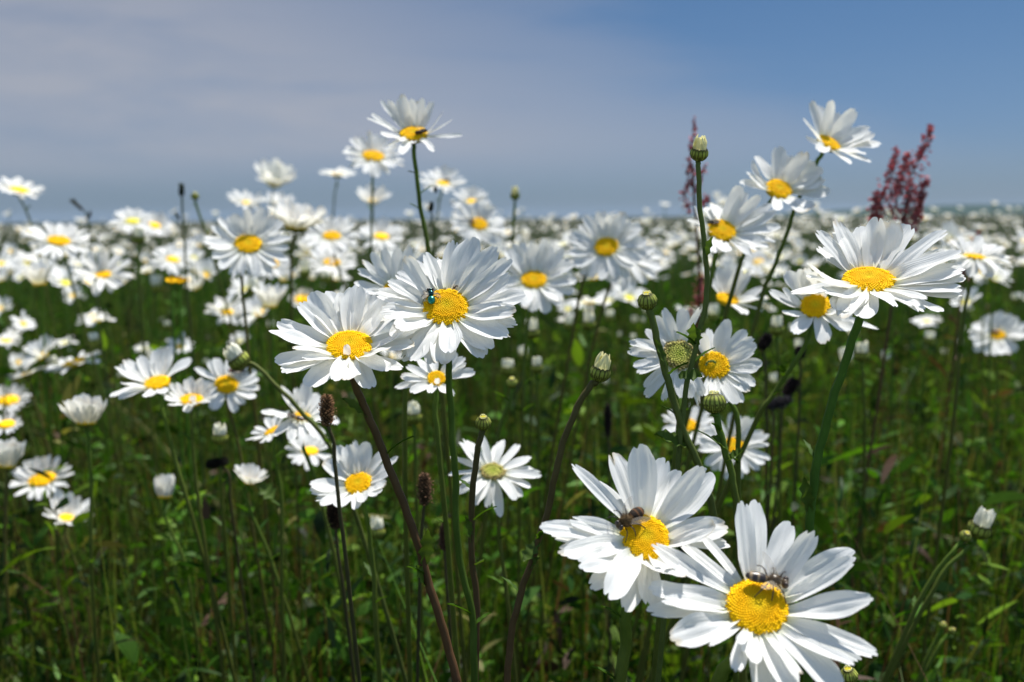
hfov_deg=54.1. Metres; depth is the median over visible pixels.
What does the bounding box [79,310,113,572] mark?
daisy
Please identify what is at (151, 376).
daisy
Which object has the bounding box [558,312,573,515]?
daisy
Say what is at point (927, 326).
daisy
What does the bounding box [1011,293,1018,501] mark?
daisy bud
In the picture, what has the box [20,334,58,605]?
daisy
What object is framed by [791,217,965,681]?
daisy
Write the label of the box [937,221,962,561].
daisy
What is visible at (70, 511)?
daisy
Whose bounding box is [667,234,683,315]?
daisy
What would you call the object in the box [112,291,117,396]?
daisy
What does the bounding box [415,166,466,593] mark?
daisy
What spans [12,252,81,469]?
daisy
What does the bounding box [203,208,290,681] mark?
daisy
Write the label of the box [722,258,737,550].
daisy
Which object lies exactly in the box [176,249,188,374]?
daisy
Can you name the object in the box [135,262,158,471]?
daisy
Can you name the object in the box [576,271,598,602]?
daisy
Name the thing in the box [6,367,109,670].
daisy
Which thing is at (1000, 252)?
daisy
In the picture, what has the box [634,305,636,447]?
daisy
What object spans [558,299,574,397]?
daisy
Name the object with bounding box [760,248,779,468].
daisy
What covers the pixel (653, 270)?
daisy
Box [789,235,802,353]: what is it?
daisy
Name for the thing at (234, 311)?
daisy
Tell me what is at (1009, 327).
daisy
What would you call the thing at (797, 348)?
plantain
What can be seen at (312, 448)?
daisy
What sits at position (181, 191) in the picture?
thistle
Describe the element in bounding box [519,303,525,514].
daisy
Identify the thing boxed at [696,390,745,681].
daisy bud
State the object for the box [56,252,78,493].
daisy
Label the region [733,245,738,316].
daisy
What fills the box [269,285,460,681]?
daisy
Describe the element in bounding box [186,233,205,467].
daisy
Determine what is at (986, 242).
daisy
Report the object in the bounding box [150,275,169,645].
daisy bud
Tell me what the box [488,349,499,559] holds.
daisy
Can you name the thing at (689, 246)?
daisy
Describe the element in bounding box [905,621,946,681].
daisy bud
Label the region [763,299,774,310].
daisy
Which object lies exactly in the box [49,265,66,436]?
daisy
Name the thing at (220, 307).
daisy
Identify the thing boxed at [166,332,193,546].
daisy
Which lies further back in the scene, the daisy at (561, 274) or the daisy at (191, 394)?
the daisy at (561, 274)
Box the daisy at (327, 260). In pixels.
[304,247,399,681]
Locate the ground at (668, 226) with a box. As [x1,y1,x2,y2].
[0,214,1023,681]
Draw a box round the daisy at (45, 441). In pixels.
[23,346,65,671]
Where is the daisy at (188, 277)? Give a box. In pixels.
[178,271,197,375]
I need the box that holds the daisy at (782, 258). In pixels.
[773,252,789,455]
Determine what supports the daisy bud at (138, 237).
on the ground at (668, 226)
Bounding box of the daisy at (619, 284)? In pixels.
[610,282,621,438]
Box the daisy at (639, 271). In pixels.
[530,234,662,681]
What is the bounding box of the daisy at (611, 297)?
[597,290,618,443]
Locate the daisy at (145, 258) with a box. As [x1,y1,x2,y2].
[140,253,156,442]
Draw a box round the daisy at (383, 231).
[358,217,403,539]
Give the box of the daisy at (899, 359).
[894,302,900,452]
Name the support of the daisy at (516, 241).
on the ground at (668, 226)
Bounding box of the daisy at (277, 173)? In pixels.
[251,158,296,535]
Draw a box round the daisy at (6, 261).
[0,250,18,528]
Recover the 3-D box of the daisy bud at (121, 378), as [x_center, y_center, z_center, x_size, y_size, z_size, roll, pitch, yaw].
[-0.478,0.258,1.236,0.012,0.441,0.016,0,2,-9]
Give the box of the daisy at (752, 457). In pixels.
[696,412,769,670]
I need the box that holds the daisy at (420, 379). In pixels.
[394,353,475,676]
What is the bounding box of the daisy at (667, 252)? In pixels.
[658,243,673,301]
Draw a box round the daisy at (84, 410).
[58,393,106,681]
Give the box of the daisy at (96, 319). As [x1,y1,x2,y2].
[76,313,117,611]
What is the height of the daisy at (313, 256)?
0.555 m
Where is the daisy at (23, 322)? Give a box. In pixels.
[10,310,42,564]
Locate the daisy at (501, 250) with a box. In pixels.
[497,245,508,451]
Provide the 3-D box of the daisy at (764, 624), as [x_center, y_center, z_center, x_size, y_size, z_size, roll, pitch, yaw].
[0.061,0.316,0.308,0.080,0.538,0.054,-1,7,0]
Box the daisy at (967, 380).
[965,286,971,557]
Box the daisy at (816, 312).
[646,267,877,681]
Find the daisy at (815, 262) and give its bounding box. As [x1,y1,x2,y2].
[803,256,822,446]
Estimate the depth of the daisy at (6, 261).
1.54 m
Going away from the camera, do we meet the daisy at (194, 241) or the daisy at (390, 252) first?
the daisy at (194, 241)
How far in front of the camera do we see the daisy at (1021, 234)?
1.56 m
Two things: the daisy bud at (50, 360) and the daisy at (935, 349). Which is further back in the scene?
the daisy at (935, 349)
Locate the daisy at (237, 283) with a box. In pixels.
[228,273,263,611]
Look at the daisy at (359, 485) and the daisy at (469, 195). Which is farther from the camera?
the daisy at (469, 195)
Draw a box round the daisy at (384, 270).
[354,244,424,681]
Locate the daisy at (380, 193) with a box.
[356,183,391,450]
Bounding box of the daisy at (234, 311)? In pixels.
[205,296,242,570]
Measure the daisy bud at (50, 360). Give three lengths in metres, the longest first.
0.496 x 0.018 x 0.013 m
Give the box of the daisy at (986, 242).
[968,239,989,478]
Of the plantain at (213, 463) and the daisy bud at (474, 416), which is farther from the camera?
the daisy bud at (474, 416)
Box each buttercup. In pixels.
[166,276,197,655]
[173,276,205,667]
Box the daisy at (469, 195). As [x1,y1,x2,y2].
[450,186,500,634]
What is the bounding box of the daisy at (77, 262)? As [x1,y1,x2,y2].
[69,257,82,350]
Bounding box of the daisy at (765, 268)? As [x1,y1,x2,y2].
[755,258,778,497]
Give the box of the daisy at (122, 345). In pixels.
[108,258,134,578]
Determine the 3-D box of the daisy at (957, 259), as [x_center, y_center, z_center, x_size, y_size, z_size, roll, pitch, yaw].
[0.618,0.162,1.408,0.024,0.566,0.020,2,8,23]
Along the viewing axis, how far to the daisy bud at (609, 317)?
1.12 m
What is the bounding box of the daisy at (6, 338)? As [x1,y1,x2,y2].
[0,332,33,675]
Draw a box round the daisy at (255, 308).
[238,293,269,656]
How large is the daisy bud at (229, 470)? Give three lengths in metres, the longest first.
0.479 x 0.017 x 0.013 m
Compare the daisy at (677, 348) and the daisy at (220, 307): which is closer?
the daisy at (677, 348)
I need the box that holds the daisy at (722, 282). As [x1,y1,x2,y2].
[632,266,769,644]
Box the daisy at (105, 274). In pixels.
[71,249,149,679]
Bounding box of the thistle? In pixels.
[174,182,218,654]
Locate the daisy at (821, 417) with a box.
[815,344,822,593]
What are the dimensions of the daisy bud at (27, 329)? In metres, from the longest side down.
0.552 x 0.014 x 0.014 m
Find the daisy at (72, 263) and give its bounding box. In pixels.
[68,258,85,375]
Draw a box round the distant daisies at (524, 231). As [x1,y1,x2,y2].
[0,191,1023,381]
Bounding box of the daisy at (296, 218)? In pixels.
[267,198,328,678]
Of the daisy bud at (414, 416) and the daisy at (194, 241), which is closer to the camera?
the daisy bud at (414, 416)
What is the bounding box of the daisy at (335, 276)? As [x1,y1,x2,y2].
[321,265,351,642]
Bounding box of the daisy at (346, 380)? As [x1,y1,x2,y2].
[341,248,355,429]
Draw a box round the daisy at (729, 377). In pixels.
[699,319,761,681]
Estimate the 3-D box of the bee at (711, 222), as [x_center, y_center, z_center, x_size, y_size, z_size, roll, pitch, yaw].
[0.106,-0.063,0.531,0.007,0.007,0.006,-1,7,0]
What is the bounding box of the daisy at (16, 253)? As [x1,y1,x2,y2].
[14,251,30,368]
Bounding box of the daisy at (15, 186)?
[0,176,123,679]
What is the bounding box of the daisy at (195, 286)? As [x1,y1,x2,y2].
[184,276,214,641]
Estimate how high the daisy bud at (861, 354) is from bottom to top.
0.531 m
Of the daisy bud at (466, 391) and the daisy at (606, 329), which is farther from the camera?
the daisy at (606, 329)
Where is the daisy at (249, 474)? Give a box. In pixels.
[233,463,310,681]
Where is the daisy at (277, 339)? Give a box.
[274,273,283,433]
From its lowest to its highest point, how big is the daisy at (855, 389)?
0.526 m
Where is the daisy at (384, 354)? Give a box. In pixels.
[374,249,384,431]
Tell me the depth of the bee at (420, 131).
0.53 m
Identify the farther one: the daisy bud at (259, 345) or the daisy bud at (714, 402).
the daisy bud at (259, 345)
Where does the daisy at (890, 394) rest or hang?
on the ground at (668, 226)
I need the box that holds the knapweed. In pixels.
[428,185,452,645]
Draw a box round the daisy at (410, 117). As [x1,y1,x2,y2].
[367,94,467,681]
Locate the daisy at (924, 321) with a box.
[887,315,941,660]
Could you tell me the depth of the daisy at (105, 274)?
0.96 m
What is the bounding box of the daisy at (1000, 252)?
[984,250,1004,472]
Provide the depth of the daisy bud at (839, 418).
1.39 m
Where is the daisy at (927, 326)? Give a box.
[921,233,929,439]
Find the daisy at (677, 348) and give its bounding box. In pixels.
[627,308,705,681]
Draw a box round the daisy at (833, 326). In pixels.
[824,259,833,385]
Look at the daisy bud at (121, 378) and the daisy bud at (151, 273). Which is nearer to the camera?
the daisy bud at (121, 378)
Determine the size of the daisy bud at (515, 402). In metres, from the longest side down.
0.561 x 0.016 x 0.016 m
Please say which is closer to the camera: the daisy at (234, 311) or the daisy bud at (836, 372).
the daisy at (234, 311)
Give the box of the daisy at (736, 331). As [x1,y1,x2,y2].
[733,311,736,559]
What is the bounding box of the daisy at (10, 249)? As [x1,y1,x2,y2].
[3,242,18,354]
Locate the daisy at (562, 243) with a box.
[552,237,569,477]
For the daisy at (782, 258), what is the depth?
2.03 m
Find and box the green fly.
[421,288,440,304]
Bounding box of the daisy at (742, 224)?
[639,185,780,681]
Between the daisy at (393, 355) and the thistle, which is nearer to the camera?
the thistle
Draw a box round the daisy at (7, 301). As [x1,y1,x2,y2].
[0,297,13,478]
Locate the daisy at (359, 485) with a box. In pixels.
[309,441,397,681]
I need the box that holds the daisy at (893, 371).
[890,250,904,507]
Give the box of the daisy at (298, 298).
[288,288,336,444]
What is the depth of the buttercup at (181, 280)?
0.81 m
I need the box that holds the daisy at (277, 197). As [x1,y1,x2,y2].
[261,191,294,471]
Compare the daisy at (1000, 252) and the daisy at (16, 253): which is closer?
the daisy at (1000, 252)
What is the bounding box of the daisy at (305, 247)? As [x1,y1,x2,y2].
[297,237,315,586]
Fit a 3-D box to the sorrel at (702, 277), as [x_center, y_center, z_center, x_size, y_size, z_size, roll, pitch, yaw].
[0.168,0.221,0.929,0.021,0.573,0.028,-1,7,0]
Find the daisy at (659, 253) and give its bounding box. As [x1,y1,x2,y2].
[651,247,669,459]
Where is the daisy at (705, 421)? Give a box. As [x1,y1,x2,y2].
[662,403,713,669]
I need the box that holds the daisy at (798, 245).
[792,240,803,439]
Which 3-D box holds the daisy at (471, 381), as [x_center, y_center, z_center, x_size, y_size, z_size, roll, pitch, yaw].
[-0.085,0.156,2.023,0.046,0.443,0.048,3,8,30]
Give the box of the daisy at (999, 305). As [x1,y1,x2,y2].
[998,258,1010,474]
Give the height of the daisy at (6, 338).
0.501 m
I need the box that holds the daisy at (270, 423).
[246,410,289,681]
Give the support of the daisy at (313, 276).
on the ground at (668, 226)
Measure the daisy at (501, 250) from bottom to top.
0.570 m
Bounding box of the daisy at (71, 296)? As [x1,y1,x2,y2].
[61,285,83,494]
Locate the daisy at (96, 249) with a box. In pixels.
[86,246,110,440]
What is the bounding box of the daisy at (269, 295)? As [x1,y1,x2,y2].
[252,281,287,664]
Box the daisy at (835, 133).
[679,100,880,681]
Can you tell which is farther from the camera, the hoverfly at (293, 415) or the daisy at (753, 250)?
the daisy at (753, 250)
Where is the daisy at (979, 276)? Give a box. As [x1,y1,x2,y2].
[964,254,1001,634]
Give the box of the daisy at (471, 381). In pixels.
[470,353,471,406]
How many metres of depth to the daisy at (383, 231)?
1.15 m
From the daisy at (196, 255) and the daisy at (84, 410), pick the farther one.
the daisy at (196, 255)
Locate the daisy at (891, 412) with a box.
[878,306,893,597]
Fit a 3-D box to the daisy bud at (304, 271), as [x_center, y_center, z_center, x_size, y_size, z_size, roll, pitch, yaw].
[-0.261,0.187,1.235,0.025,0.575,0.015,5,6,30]
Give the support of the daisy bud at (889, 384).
on the ground at (668, 226)
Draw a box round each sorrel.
[678,116,709,676]
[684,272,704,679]
[840,124,934,670]
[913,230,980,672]
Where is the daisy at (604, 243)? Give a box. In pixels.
[518,211,646,681]
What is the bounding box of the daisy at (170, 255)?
[150,244,195,577]
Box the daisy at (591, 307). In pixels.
[582,305,593,447]
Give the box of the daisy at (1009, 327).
[968,310,1023,675]
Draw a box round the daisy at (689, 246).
[682,240,695,306]
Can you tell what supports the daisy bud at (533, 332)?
on the ground at (668, 226)
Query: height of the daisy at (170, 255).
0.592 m
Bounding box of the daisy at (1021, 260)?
[1014,256,1023,559]
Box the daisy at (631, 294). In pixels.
[613,283,646,452]
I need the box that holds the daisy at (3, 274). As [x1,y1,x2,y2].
[0,266,24,532]
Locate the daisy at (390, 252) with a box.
[388,249,402,427]
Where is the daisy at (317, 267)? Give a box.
[311,266,324,386]
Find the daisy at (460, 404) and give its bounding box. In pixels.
[458,345,468,554]
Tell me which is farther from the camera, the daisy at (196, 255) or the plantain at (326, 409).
the daisy at (196, 255)
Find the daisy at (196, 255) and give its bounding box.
[183,246,207,500]
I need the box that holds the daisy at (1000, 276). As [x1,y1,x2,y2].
[981,259,1012,629]
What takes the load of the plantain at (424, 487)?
on the ground at (668, 226)
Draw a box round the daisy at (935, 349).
[935,298,936,450]
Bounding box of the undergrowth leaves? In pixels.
[0,243,1023,681]
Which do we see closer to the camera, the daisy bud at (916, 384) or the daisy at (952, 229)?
the daisy at (952, 229)
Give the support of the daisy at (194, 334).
on the ground at (668, 226)
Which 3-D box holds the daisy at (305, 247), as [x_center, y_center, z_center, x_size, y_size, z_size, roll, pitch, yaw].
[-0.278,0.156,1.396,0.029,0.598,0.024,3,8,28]
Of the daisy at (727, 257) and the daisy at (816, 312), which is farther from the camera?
the daisy at (727, 257)
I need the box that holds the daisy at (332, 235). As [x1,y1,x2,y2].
[302,215,412,615]
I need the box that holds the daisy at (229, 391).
[194,358,278,681]
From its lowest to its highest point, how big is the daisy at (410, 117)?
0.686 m
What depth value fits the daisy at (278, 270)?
1.25 m
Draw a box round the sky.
[0,0,1023,222]
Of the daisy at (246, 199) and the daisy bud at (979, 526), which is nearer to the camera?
the daisy bud at (979, 526)
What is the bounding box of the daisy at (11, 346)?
[5,266,18,437]
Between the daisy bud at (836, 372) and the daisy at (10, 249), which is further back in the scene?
the daisy at (10, 249)
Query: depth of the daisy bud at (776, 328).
0.72 m
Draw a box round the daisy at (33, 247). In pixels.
[30,239,63,572]
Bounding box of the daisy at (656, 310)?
[652,263,667,445]
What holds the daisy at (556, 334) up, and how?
on the ground at (668, 226)
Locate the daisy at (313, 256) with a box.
[311,248,319,394]
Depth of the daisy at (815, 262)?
1.81 m
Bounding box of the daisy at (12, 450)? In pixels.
[0,437,25,675]
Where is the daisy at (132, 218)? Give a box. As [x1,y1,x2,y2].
[110,207,153,579]
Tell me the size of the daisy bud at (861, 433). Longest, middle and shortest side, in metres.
0.515 x 0.023 x 0.014 m
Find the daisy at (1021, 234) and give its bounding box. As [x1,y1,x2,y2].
[1011,229,1023,558]
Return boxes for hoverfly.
[228,369,245,378]
[285,412,304,425]
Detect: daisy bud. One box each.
[27,275,32,449]
[45,355,89,646]
[82,253,87,492]
[82,295,93,382]
[86,332,150,672]
[117,372,125,610]
[132,226,174,675]
[147,271,152,500]
[149,358,157,505]
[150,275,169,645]
[163,321,173,556]
[191,192,319,678]
[203,359,211,488]
[210,422,238,681]
[211,417,230,675]
[223,343,407,681]
[225,375,240,555]
[247,277,263,642]
[258,321,262,504]
[267,320,273,401]
[292,259,310,640]
[319,270,350,581]
[370,515,385,681]
[407,400,425,681]
[459,414,496,681]
[462,343,468,457]
[466,376,517,679]
[471,354,478,545]
[492,359,514,681]
[498,338,505,559]
[498,339,520,570]
[500,351,610,681]
[503,186,519,681]
[509,305,521,608]
[518,345,535,640]
[524,317,545,681]
[530,356,543,681]
[564,316,572,620]
[579,311,595,681]
[592,309,614,658]
[604,379,611,443]
[618,332,622,404]
[628,316,637,456]
[631,334,635,394]
[637,290,747,681]
[641,317,644,432]
[656,135,714,681]
[667,397,668,458]
[672,307,695,582]
[693,306,706,650]
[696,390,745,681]
[708,304,729,559]
[736,294,746,499]
[739,289,745,502]
[769,315,792,524]
[769,373,783,646]
[772,258,777,461]
[787,323,799,523]
[794,339,804,471]
[800,350,806,522]
[831,264,837,465]
[835,328,842,501]
[836,331,847,525]
[839,347,862,624]
[840,665,857,681]
[847,331,880,650]
[854,340,869,668]
[862,300,895,608]
[880,350,889,507]
[881,530,970,681]
[887,506,995,681]
[895,331,935,680]
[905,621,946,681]
[914,311,917,494]
[920,627,955,681]
[955,306,972,433]
[967,278,975,438]
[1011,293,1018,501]
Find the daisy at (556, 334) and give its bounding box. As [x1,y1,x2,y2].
[550,306,556,413]
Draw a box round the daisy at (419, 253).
[415,247,425,471]
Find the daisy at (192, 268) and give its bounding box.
[191,263,201,367]
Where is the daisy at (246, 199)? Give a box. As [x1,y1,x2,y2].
[227,189,298,618]
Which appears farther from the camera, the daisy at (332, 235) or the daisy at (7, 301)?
the daisy at (7, 301)
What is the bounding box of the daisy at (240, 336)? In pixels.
[228,332,249,548]
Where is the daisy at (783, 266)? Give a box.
[776,263,789,372]
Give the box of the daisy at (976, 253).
[919,235,1013,671]
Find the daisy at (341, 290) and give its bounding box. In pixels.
[335,284,346,591]
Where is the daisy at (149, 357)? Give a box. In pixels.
[140,348,160,421]
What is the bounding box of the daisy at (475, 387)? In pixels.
[475,359,475,416]
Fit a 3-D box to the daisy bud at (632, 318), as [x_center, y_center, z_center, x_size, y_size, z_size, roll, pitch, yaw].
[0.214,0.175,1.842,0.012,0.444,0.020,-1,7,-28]
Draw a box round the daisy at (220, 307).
[204,292,239,673]
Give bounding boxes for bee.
[415,128,428,134]
[605,503,645,542]
[708,220,719,225]
[745,565,788,603]
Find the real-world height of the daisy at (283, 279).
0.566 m
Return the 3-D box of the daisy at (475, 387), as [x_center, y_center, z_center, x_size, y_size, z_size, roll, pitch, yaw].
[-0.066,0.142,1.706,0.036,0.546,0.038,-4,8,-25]
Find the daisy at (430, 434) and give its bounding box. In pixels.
[427,392,431,528]
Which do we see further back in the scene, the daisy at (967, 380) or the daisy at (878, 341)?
the daisy at (878, 341)
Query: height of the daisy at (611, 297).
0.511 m
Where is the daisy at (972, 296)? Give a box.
[948,286,981,665]
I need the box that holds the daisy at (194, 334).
[180,246,199,470]
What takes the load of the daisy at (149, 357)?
on the ground at (668, 226)
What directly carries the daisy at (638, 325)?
on the ground at (668, 226)
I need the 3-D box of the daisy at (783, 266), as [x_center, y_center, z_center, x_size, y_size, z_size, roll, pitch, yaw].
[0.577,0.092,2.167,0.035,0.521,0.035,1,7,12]
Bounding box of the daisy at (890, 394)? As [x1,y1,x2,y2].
[869,309,892,635]
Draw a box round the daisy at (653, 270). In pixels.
[645,266,658,444]
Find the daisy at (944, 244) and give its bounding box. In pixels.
[937,240,952,498]
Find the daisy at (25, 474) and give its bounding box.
[9,454,117,677]
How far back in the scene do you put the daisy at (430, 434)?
1.12 m
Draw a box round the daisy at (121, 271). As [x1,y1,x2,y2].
[113,269,124,450]
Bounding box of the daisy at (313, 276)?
[309,271,317,389]
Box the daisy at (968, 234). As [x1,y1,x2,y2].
[963,231,974,342]
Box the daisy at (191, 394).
[162,376,225,681]
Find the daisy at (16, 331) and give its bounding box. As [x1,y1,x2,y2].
[5,328,27,518]
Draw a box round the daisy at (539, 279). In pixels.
[499,238,576,679]
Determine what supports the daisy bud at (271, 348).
on the ground at (668, 226)
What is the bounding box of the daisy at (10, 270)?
[5,267,23,425]
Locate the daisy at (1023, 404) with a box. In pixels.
[1018,292,1023,546]
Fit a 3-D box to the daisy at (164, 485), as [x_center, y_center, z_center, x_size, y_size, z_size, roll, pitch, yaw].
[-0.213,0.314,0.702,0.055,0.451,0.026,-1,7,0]
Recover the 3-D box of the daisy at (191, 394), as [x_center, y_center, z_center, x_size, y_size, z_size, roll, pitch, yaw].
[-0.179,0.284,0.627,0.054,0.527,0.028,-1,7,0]
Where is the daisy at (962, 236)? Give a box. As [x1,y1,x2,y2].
[935,235,968,477]
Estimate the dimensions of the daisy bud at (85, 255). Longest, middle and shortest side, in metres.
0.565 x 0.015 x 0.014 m
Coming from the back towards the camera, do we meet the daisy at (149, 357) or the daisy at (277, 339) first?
the daisy at (277, 339)
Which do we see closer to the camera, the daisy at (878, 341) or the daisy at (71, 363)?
the daisy at (71, 363)
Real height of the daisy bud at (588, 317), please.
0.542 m
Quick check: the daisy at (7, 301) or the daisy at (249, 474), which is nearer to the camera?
the daisy at (249, 474)
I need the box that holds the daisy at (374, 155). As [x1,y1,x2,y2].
[342,131,404,514]
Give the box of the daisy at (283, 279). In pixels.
[279,266,297,545]
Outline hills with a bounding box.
[2,205,1023,223]
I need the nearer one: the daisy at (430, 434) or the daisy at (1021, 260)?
the daisy at (430, 434)
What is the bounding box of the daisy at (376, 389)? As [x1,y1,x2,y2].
[374,295,378,451]
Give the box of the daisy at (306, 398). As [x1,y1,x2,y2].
[261,383,356,677]
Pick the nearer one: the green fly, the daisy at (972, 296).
the green fly
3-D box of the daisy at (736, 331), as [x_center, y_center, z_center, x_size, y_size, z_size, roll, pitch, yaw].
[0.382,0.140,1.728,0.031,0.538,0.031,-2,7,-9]
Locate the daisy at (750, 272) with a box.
[741,266,755,416]
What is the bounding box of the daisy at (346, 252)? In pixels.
[336,248,348,553]
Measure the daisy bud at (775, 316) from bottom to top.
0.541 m
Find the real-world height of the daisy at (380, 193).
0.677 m
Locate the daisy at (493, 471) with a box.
[449,436,541,681]
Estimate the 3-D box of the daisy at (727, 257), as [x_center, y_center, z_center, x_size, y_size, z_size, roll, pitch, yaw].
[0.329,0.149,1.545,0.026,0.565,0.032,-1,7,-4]
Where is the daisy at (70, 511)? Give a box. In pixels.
[43,489,103,681]
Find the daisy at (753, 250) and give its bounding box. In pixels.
[750,248,761,482]
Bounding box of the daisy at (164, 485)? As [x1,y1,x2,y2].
[154,474,204,681]
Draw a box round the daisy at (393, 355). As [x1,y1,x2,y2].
[381,350,402,554]
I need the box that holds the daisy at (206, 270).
[195,257,229,620]
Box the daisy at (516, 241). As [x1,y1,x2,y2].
[501,235,525,551]
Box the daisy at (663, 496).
[540,444,729,681]
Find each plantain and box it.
[205,456,255,681]
[317,394,360,681]
[325,503,355,681]
[415,472,433,681]
[437,523,452,681]
[602,403,612,681]
[757,332,772,522]
[766,394,792,548]
[771,377,799,534]
[785,345,806,649]
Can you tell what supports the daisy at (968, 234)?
on the ground at (668, 226)
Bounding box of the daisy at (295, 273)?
[288,269,298,321]
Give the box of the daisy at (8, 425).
[0,413,22,644]
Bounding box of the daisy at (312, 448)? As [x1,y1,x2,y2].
[285,433,341,582]
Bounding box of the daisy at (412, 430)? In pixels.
[410,361,414,592]
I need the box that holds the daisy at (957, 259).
[938,258,962,598]
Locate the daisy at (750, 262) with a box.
[721,250,774,421]
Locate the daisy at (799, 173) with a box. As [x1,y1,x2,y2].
[635,146,830,681]
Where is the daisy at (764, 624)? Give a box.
[646,499,877,681]
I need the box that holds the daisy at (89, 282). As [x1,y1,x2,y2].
[80,277,109,537]
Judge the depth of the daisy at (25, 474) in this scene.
0.87 m
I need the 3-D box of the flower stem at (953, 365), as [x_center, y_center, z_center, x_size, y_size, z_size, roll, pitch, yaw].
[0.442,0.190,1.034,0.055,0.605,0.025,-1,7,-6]
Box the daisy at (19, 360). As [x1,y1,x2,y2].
[9,353,28,527]
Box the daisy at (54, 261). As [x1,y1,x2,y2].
[47,259,59,386]
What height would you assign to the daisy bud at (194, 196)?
0.648 m
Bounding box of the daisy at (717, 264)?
[709,260,722,322]
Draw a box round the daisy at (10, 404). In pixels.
[0,383,52,642]
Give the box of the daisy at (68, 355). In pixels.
[51,270,72,576]
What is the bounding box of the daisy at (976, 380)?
[972,276,987,502]
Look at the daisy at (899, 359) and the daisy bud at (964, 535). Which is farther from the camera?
the daisy at (899, 359)
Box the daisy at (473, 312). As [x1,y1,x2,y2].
[375,237,525,681]
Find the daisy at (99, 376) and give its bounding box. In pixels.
[86,308,113,581]
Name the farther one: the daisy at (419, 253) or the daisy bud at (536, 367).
the daisy at (419, 253)
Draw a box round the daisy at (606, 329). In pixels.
[605,279,608,396]
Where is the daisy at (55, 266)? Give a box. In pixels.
[48,259,63,440]
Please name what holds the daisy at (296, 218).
on the ground at (668, 226)
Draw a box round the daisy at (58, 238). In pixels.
[26,221,169,676]
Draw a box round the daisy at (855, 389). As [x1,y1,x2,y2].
[854,315,857,469]
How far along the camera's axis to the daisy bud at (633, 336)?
1.38 m
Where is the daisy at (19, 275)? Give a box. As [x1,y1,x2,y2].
[12,270,28,370]
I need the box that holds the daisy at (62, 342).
[50,336,77,493]
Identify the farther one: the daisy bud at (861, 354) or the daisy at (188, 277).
the daisy at (188, 277)
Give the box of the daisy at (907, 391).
[885,250,910,581]
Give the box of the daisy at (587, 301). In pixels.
[566,295,610,669]
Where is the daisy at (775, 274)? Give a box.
[757,268,785,465]
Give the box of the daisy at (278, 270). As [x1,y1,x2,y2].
[260,249,289,668]
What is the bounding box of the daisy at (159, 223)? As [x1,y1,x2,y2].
[141,211,173,559]
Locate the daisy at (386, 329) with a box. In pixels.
[373,321,404,667]
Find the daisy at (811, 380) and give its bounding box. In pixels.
[808,332,812,469]
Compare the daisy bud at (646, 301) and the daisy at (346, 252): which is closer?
the daisy bud at (646, 301)
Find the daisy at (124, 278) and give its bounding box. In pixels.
[116,276,129,321]
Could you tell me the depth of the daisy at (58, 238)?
0.90 m
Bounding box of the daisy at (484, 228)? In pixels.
[451,201,505,633]
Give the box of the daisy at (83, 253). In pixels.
[80,247,101,459]
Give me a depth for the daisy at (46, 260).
2.14 m
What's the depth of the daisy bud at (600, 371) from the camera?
0.35 m
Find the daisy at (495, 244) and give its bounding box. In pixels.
[492,237,504,408]
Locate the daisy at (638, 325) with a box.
[638,281,641,434]
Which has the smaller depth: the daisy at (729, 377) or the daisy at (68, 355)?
the daisy at (729, 377)
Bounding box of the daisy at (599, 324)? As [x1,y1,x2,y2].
[598,279,599,422]
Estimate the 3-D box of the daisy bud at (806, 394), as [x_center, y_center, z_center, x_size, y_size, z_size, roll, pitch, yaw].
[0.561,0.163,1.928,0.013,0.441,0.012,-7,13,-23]
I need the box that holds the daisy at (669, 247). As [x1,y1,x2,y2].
[665,239,672,285]
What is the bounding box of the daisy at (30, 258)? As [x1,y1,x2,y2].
[17,249,39,517]
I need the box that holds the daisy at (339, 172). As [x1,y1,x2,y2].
[320,167,355,453]
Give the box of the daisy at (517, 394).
[514,302,525,621]
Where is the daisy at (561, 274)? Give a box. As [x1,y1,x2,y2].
[554,247,567,346]
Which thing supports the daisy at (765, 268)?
on the ground at (668, 226)
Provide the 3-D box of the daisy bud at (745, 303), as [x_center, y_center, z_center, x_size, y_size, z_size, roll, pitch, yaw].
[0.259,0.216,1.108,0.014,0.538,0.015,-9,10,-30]
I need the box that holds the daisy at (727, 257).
[721,254,736,516]
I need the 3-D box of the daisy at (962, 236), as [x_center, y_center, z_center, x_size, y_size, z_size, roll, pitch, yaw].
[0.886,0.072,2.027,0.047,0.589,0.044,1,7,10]
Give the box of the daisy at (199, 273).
[195,261,223,554]
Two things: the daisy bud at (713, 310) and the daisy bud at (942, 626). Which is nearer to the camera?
the daisy bud at (942, 626)
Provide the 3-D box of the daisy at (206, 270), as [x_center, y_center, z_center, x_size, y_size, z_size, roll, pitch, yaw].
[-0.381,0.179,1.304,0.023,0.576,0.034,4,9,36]
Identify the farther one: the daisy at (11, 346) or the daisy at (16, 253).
the daisy at (16, 253)
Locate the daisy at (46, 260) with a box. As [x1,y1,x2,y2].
[38,257,51,385]
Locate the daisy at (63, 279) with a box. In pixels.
[48,265,87,582]
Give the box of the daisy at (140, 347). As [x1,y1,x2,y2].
[134,343,154,516]
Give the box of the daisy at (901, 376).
[890,303,903,585]
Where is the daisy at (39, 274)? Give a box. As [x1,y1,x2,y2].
[20,260,73,655]
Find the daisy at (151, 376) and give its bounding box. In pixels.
[110,347,236,681]
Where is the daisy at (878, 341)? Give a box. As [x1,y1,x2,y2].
[877,298,879,394]
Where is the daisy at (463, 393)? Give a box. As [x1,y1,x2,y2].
[461,342,465,454]
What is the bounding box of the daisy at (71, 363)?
[44,350,100,667]

